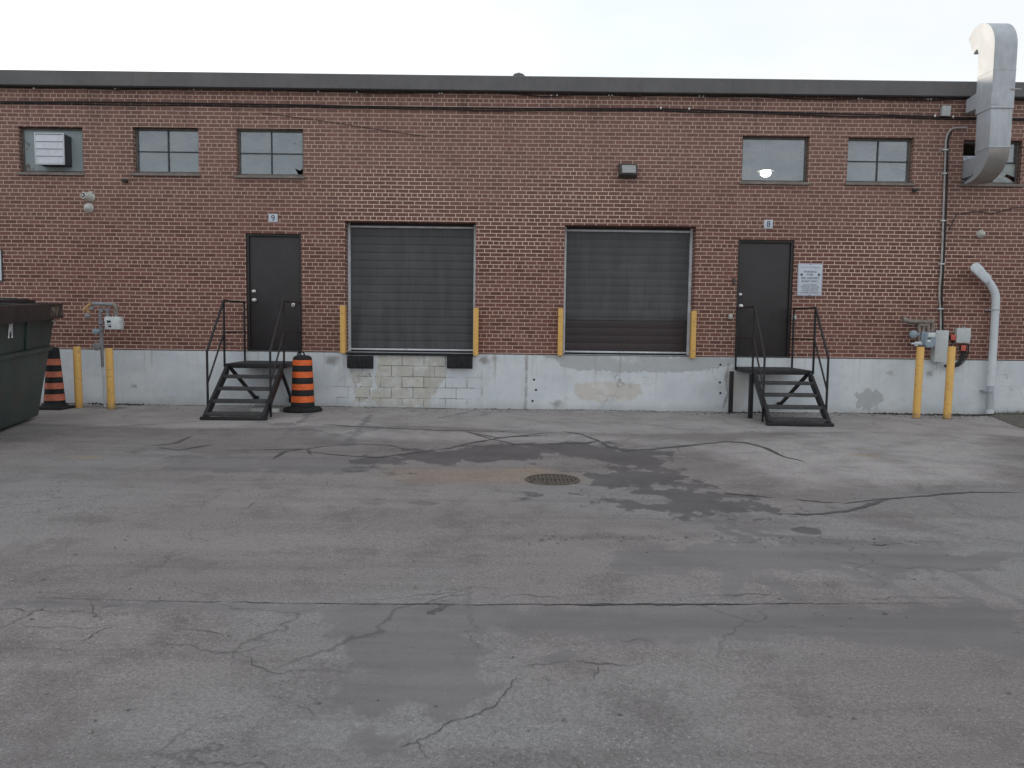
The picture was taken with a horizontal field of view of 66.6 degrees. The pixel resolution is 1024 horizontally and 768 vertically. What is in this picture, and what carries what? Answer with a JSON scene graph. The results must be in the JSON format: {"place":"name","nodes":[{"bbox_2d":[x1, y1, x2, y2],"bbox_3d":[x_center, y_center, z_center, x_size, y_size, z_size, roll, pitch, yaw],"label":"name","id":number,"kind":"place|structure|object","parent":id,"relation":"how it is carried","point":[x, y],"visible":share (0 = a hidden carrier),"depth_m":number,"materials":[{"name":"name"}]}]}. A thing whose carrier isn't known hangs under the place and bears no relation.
{"place":"outdoors","nodes":[
{"label":"outdoors","id":0,"kind":"place"},
{"bbox_2d":[249,408,279,412],"bbox_3d":[-4.316,0.459,13.584,0.500,0.066,0.140,1,4,0],"label":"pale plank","id":1,"kind":"object","parent":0,"point":[275,410],"visible":0.82,"depth_m":13.52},
{"bbox_2d":[0,403,1023,767],"bbox_3d":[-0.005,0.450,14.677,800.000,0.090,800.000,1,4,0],"label":"ground","id":2,"kind":"structure","parent":0,"point":[698,685],"depth_m":4.63,"materials":[{"name":"grey asphalt"}]},
{"bbox_2d":[0,297,62,428],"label":"dumpster","id":3,"kind":"object","parent":2,"relation":"on","point":[26,326],"visible":1,"depth_m":11.49,"materials":[{"name":"green paint"}]},
{"bbox_2d":[39,347,74,409],"bbox_3d":[-8.055,-0.106,13.711,0.540,1.090,0.540,1,4,0],"label":"traffic cone","id":4,"kind":"object","parent":2,"relation":"on","point":[54,396],"visible":0.87,"depth_m":13.60,"materials":[{"name":"orange plastic"}]},
{"bbox_2d":[73,347,82,407],"bbox_3d":[-7.691,-0.064,13.822,0.180,1.199,0.180,0,4,0],"label":"bollard","id":5,"kind":"object","parent":2,"relation":"on","point":[77,369],"visible":0.9,"depth_m":13.77,"materials":[{"name":"yellow metal"}]},
{"bbox_2d":[82,302,123,407],"bbox_3d":[-7.309,-0.514,13.936,0.715,1.904,0.173,1,4,0],"label":"gas meter","id":6,"kind":"object","parent":2,"relation":"on","point":[116,322],"visible":1,"depth_m":13.88,"materials":[{"name":"metal"}]},
{"bbox_2d":[105,348,116,408],"bbox_3d":[-7.090,-0.043,13.762,0.180,1.178,0.180,0,4,0],"label":"bollard","id":7,"kind":"object","parent":2,"relation":"on","point":[109,365],"visible":0.9,"depth_m":13.71,"materials":[{"name":"yellow metal"}]},
{"bbox_2d":[200,300,300,420],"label":"metal stairs","id":8,"kind":"structure","parent":2,"relation":"on","point":[280,366],"depth_m":13.12,"materials":[{"name":"metal"}]},
{"bbox_2d":[283,351,321,412],"bbox_3d":[-3.709,-0.051,13.815,0.676,1.070,0.676,1,4,0],"label":"traffic barrel","id":9,"kind":"object","parent":2,"relation":"on","point":[302,394],"visible":1,"depth_m":13.66,"materials":[{"name":"orange plastic"}]},
{"bbox_2d":[0,403,1003,753],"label":"crack","id":10,"kind":"object","parent":2,"relation":"on","point":[440,603],"visible":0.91,"depth_m":4.40,"materials":[{"name":"black asphalt"}]},
{"bbox_2d":[0,70,1023,414],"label":"brick warehouse","id":11,"kind":"structure","parent":2,"relation":"on","point":[412,252],"depth_m":14.46,"materials":[{"name":"brick"}]},
{"bbox_2d":[0,249,2,281],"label":"wall sign","id":12,"kind":"object","parent":11,"relation":"attached to","point":[1,268],"visible":1,"depth_m":14.47,"materials":[{"name":"white metal"}]},
{"bbox_2d":[16,128,84,175],"bbox_3d":[-8.471,-4.280,14.379,1.232,0.872,0.220,1,4,0],"label":"window","id":13,"kind":"structure","parent":11,"relation":"in","point":[28,149],"depth_m":14.42,"materials":[{"name":"paint"}]},
{"bbox_2d":[34,133,71,166],"bbox_3d":[-8.402,-4.284,14.294,0.537,0.568,0.274,1,4,0],"label":"exhaust vent","id":14,"kind":"object","parent":11,"relation":"attached to","point":[53,149],"visible":1,"depth_m":14.17,"materials":[{"name":"metal"}]},
{"bbox_2d":[81,191,94,201],"bbox_3d":[-7.786,-3.450,14.299,0.202,0.185,0.173,1,4,0],"label":"security camera","id":15,"kind":"object","parent":11,"relation":"attached to","point":[89,196],"visible":1,"depth_m":14.29,"materials":[{"name":"white plastic"}]},
{"bbox_2d":[84,203,93,212],"bbox_3d":[-7.807,-3.247,14.341,0.180,0.180,0.119,1,4,0],"label":"dome camera","id":16,"kind":"object","parent":11,"relation":"attached to","point":[88,207],"visible":1,"depth_m":14.33,"materials":[{"name":"white plastic"}]},
{"bbox_2d":[131,128,200,176],"bbox_3d":[-6.358,-4.269,14.378,1.261,0.879,0.220,1,4,0],"label":"window","id":17,"kind":"structure","parent":11,"relation":"in","point":[138,173],"depth_m":14.40,"materials":[{"name":"paint"}]},
{"bbox_2d":[234,130,304,178],"bbox_3d":[-4.449,-4.236,14.379,1.290,0.900,0.220,1,4,0],"label":"window","id":18,"kind":"structure","parent":11,"relation":"in","point":[269,176],"depth_m":14.41,"materials":[{"name":"paint"}]},
{"bbox_2d":[269,214,277,221],"bbox_3d":[-4.412,-3.066,14.403,0.167,0.151,0.018,1,4,0],"label":"number plate","id":19,"kind":"object","parent":11,"relation":"attached to","point":[273,217],"visible":1,"depth_m":14.40,"materials":[{"name":"white plastic"}]},
{"bbox_2d":[246,234,301,350],"bbox_3d":[-4.432,-1.706,14.595,1.030,2.172,0.164,1,4,0],"label":"door","id":20,"kind":"structure","parent":11,"relation":"in","point":[273,261],"depth_m":14.57,"materials":[{"name":"paint"}]},
{"bbox_2d":[260,112,421,135],"bbox_3d":[-3.098,-4.751,14.271,3.027,0.398,0.010,1,4,0],"label":"loose wire","id":21,"kind":"object","parent":11,"relation":"attached to","point":[341,123],"visible":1,"depth_m":14.27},
{"bbox_2d":[340,306,345,352],"bbox_3d":[-3.133,-1.012,14.475,0.092,0.881,0.125,1,4,0],"label":"door guard","id":22,"kind":"object","parent":11,"relation":"attached to","point":[342,329],"visible":1,"depth_m":14.42,"materials":[{"name":"yellow paint"}]},
{"bbox_2d":[347,356,372,368],"bbox_3d":[-2.832,-0.403,14.508,0.483,0.239,0.150,1,4,0],"label":"dock bumper","id":23,"kind":"object","parent":11,"relation":"attached to","point":[360,362],"visible":1,"depth_m":14.45,"materials":[{"name":"black rubber"}]},
{"bbox_2d":[346,223,475,355],"bbox_3d":[-1.894,-1.777,14.652,2.419,2.470,0.435,1,4,0],"label":"overhead door","id":24,"kind":"structure","parent":11,"relation":"in","point":[415,287],"depth_m":14.81,"materials":[{"name":"grey metal"}]},
{"bbox_2d":[447,356,472,368],"bbox_3d":[-0.978,-0.403,14.506,0.482,0.239,0.150,1,4,0],"label":"dock bumper","id":25,"kind":"object","parent":11,"relation":"attached to","point":[460,362],"visible":1,"depth_m":14.45,"materials":[{"name":"black rubber"}]},
{"bbox_2d":[473,308,478,355],"bbox_3d":[-0.668,-0.968,14.476,0.092,0.881,0.125,1,4,0],"label":"door guard","id":26,"kind":"object","parent":11,"relation":"attached to","point":[475,330],"visible":1,"depth_m":14.42,"materials":[{"name":"yellow paint"}]},
{"bbox_2d":[0,101,1023,120],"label":"cable run","id":27,"kind":"object","parent":11,"relation":"attached to","point":[423,107],"visible":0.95,"depth_m":14.22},
{"bbox_2d":[0,87,1023,100],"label":"thin cable","id":28,"kind":"object","parent":11,"relation":"attached to","point":[530,95],"visible":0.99,"depth_m":14.21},
{"bbox_2d":[513,72,524,75],"bbox_3d":[0.129,-5.865,15.399,0.250,0.557,0.250,1,4,0],"label":"roof vent","id":29,"kind":"object","parent":11,"relation":"on","point":[518,74],"visible":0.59,"depth_m":15.28,"materials":[{"name":"metal"}]},
{"bbox_2d":[557,308,562,355],"bbox_3d":[0.897,-0.961,14.476,0.092,0.881,0.125,1,4,0],"label":"door guard","id":30,"kind":"object","parent":11,"relation":"attached to","point":[560,334],"visible":1,"depth_m":14.42,"materials":[{"name":"yellow paint"}]},
{"bbox_2d":[618,164,637,178],"bbox_3d":[2.122,-3.904,14.252,0.330,0.263,0.180,1,4,0],"label":"wall lamp","id":31,"kind":"object","parent":11,"relation":"attached to","point":[627,171],"visible":1,"depth_m":14.19,"materials":[{"name":"brown metal"}]},
{"bbox_2d":[563,227,692,354],"bbox_3d":[2.180,-1.756,14.807,2.419,2.391,0.120,1,4,0],"label":"overhead door","id":32,"kind":"structure","parent":11,"relation":"in","point":[642,280],"depth_m":14.81,"materials":[{"name":"grey metal"}]},
{"bbox_2d":[689,311,696,357],"bbox_3d":[3.362,-0.917,14.477,0.092,0.881,0.125,1,4,0],"label":"door guard","id":33,"kind":"object","parent":11,"relation":"attached to","point":[693,323],"visible":1,"depth_m":14.43,"materials":[{"name":"yellow paint"}]},
{"bbox_2d":[735,240,793,356],"bbox_3d":[4.701,-1.592,14.595,1.037,2.166,0.164,1,4,0],"label":"door","id":34,"kind":"structure","parent":11,"relation":"in","point":[765,267],"depth_m":14.57,"materials":[{"name":"paint"}]},
{"bbox_2d":[757,145,773,176],"bbox_3d":[5.754,-5.057,17.661,0.380,0.702,0.380,1,4,0],"label":"hanging lamp","id":35,"kind":"object","parent":11,"relation":"hanging from","point":[766,170],"visible":1,"depth_m":17.62,"materials":[{"name":"white metal"}]},
{"bbox_2d":[764,220,772,228],"bbox_3d":[4.736,-2.953,14.403,0.160,0.158,0.018,1,4,0],"label":"number plate","id":36,"kind":"object","parent":11,"relation":"attached to","point":[768,223],"visible":1,"depth_m":14.40,"materials":[{"name":"white plastic"}]},
{"bbox_2d":[740,137,810,184],"bbox_3d":[4.839,-4.110,14.380,1.289,0.879,0.220,1,4,0],"label":"window","id":37,"kind":"structure","parent":11,"relation":"in","point":[750,182],"depth_m":14.39,"materials":[{"name":"paint"}]},
{"bbox_2d":[797,263,822,295],"bbox_3d":[5.529,-1.934,14.469,0.466,0.605,0.018,1,4,0],"label":"parking sign","id":38,"kind":"object","parent":11,"relation":"attached to","point":[809,278],"visible":1,"depth_m":14.46,"materials":[{"name":"white metal"}]},
{"bbox_2d":[845,139,914,185],"bbox_3d":[6.763,-4.088,14.380,1.260,0.865,0.220,1,4,0],"label":"window","id":39,"kind":"structure","parent":11,"relation":"in","point":[873,183],"depth_m":14.41,"materials":[{"name":"paint"}]},
{"bbox_2d":[901,317,935,347],"bbox_3d":[7.474,-0.957,14.398,0.628,0.562,0.327,1,4,0],"label":"gas meter","id":40,"kind":"object","parent":11,"relation":"attached to","point":[927,339],"visible":1,"depth_m":14.30,"materials":[{"name":"grey paint"}]},
{"bbox_2d":[930,330,948,369],"bbox_3d":[7.944,-0.626,14.505,0.241,0.746,0.161,1,4,0],"label":"electric cabinet","id":41,"kind":"object","parent":11,"relation":"attached to","point":[938,352],"visible":0.86,"depth_m":14.42,"materials":[{"name":"grey metal"}]},
{"bbox_2d":[940,106,950,115],"bbox_3d":[7.899,-4.971,14.214,0.158,0.183,0.081,1,4,0],"label":"junction box","id":42,"kind":"object","parent":11,"relation":"attached to","point":[945,110],"visible":1,"depth_m":14.18,"materials":[{"name":"grey metal"}]},
{"bbox_2d":[937,127,967,329],"bbox_3d":[8.073,-2.836,14.377,0.429,3.736,0.082,1,4,0],"label":"conduit","id":43,"kind":"object","parent":11,"relation":"attached to","point":[943,221],"visible":1,"depth_m":14.35,"materials":[{"name":"metal"}]},
{"bbox_2d":[949,335,955,339],"bbox_3d":[8.191,-0.868,14.518,0.090,0.105,0.099,1,4,0],"label":"warning plate","id":44,"kind":"object","parent":11,"relation":"attached to","point":[952,337],"visible":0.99,"depth_m":14.47,"materials":[{"name":"red metal"}]},
{"bbox_2d":[959,345,965,350],"bbox_3d":[8.390,-0.670,14.533,0.090,0.105,0.099,1,4,0],"label":"warning plate","id":45,"kind":"object","parent":11,"relation":"attached to","point":[962,347],"visible":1,"depth_m":14.48,"materials":[{"name":"red metal"}]},
{"bbox_2d":[954,326,971,342],"bbox_3d":[8.387,-0.919,14.514,0.284,0.304,0.099,1,4,0],"label":"panel box","id":46,"kind":"object","parent":11,"relation":"attached to","point":[963,334],"visible":1,"depth_m":14.47,"materials":[{"name":"grey plastic"}]},
{"bbox_2d":[944,340,968,366],"bbox_3d":[8.275,-0.573,14.509,0.502,0.551,0.095,0,4,-8],"label":"cable loop","id":47,"kind":"object","parent":46,"relation":"hanging from","point":[960,361],"visible":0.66,"depth_m":14.50,"materials":[{"name":"black rubber"}]},
{"bbox_2d":[976,230,985,237],"bbox_3d":[8.660,-2.765,14.363,0.147,0.147,0.119,1,4,0],"label":"dome camera","id":48,"kind":"object","parent":11,"relation":"attached to","point":[980,233],"visible":1,"depth_m":14.36,"materials":[{"name":"white plastic"}]},
{"bbox_2d":[970,262,999,413],"bbox_3d":[8.663,-0.839,14.400,0.684,2.782,0.226,0,4,-12],"label":"vent pipe","id":49,"kind":"object","parent":11,"relation":"attached to","point":[977,269],"visible":1,"depth_m":14.36,"materials":[{"name":"grey plastic"}]},
{"bbox_2d":[949,207,1023,229],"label":"wall cable","id":50,"kind":"object","parent":11,"relation":"attached to","point":[983,212],"depth_m":14.37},
{"bbox_2d":[962,23,1020,183],"bbox_3d":[8.445,-4.965,13.839,0.504,2.725,1.032,1,4,0],"label":"exhaust duct","id":51,"kind":"object","parent":11,"relation":"attached to","point":[990,102],"visible":1,"depth_m":13.42,"materials":[{"name":"grey metal"}]},
{"bbox_2d":[960,141,1023,186],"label":"window","id":52,"kind":"structure","parent":11,"relation":"in","point":[1011,168],"depth_m":14.43,"materials":[{"name":"paint"}]},
{"bbox_2d":[0,403,1023,767],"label":"grit","id":53,"kind":"object","parent":2,"relation":"on","point":[556,533],"visible":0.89,"depth_m":5.84,"materials":[{"name":"grey gravel"}]},
{"bbox_2d":[70,402,991,416],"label":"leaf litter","id":54,"kind":"object","parent":2,"relation":"on","point":[906,413],"visible":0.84,"depth_m":14.54,"materials":[{"name":"brown plant"}]},
{"bbox_2d":[525,474,579,484],"bbox_3d":[0.421,0.986,8.094,0.570,0.018,0.570,1,4,0],"label":"drain grate","id":55,"kind":"object","parent":2,"relation":"on","point":[552,479],"visible":1,"depth_m":8.06,"materials":[{"name":"metal"}]},
{"bbox_2d":[153,423,972,513],"bbox_3d":[0.512,0.849,9.674,9.936,0.022,4.071,3,5,24],"label":"crack sealant","id":56,"kind":"object","parent":2,"relation":"on","point":[769,449],"visible":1,"depth_m":9.82,"materials":[{"name":"black asphalt"}]},
{"bbox_2d":[728,306,833,425],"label":"metal stairs","id":57,"kind":"structure","parent":2,"relation":"on","point":[764,370],"depth_m":13.28,"materials":[{"name":"metal"}]},
{"bbox_2d":[912,347,924,418],"bbox_3d":[7.193,0.036,13.812,0.180,1.395,0.180,1,4,0],"label":"bollard","id":58,"kind":"object","parent":2,"relation":"on","point":[918,380],"visible":0.89,"depth_m":13.77,"materials":[{"name":"yellow metal"}]},
{"bbox_2d":[941,346,955,418],"bbox_3d":[7.740,0.037,13.808,0.180,1.410,0.180,2,4,0],"label":"bollard","id":59,"kind":"object","parent":2,"relation":"on","point":[949,379],"visible":0.91,"depth_m":13.76,"materials":[{"name":"yellow metal"}]},
{"bbox_2d":[988,413,1023,427],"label":"soil","id":60,"kind":"structure","parent":2,"relation":"on","point":[1015,419],"depth_m":13.94,"materials":[{"name":"brown soil"}]},
{"bbox_2d":[994,410,1023,414],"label":"grass","id":61,"kind":"structure","parent":60,"relation":"on","point":[1012,413],"depth_m":14.53,"materials":[{"name":"green plant"}]},
{"bbox_2d":[0,0,1023,81],"label":"sky","id":62,"kind":"structure","parent":0,"point":[897,40],"materials":[{"name":"white"}]}
]}

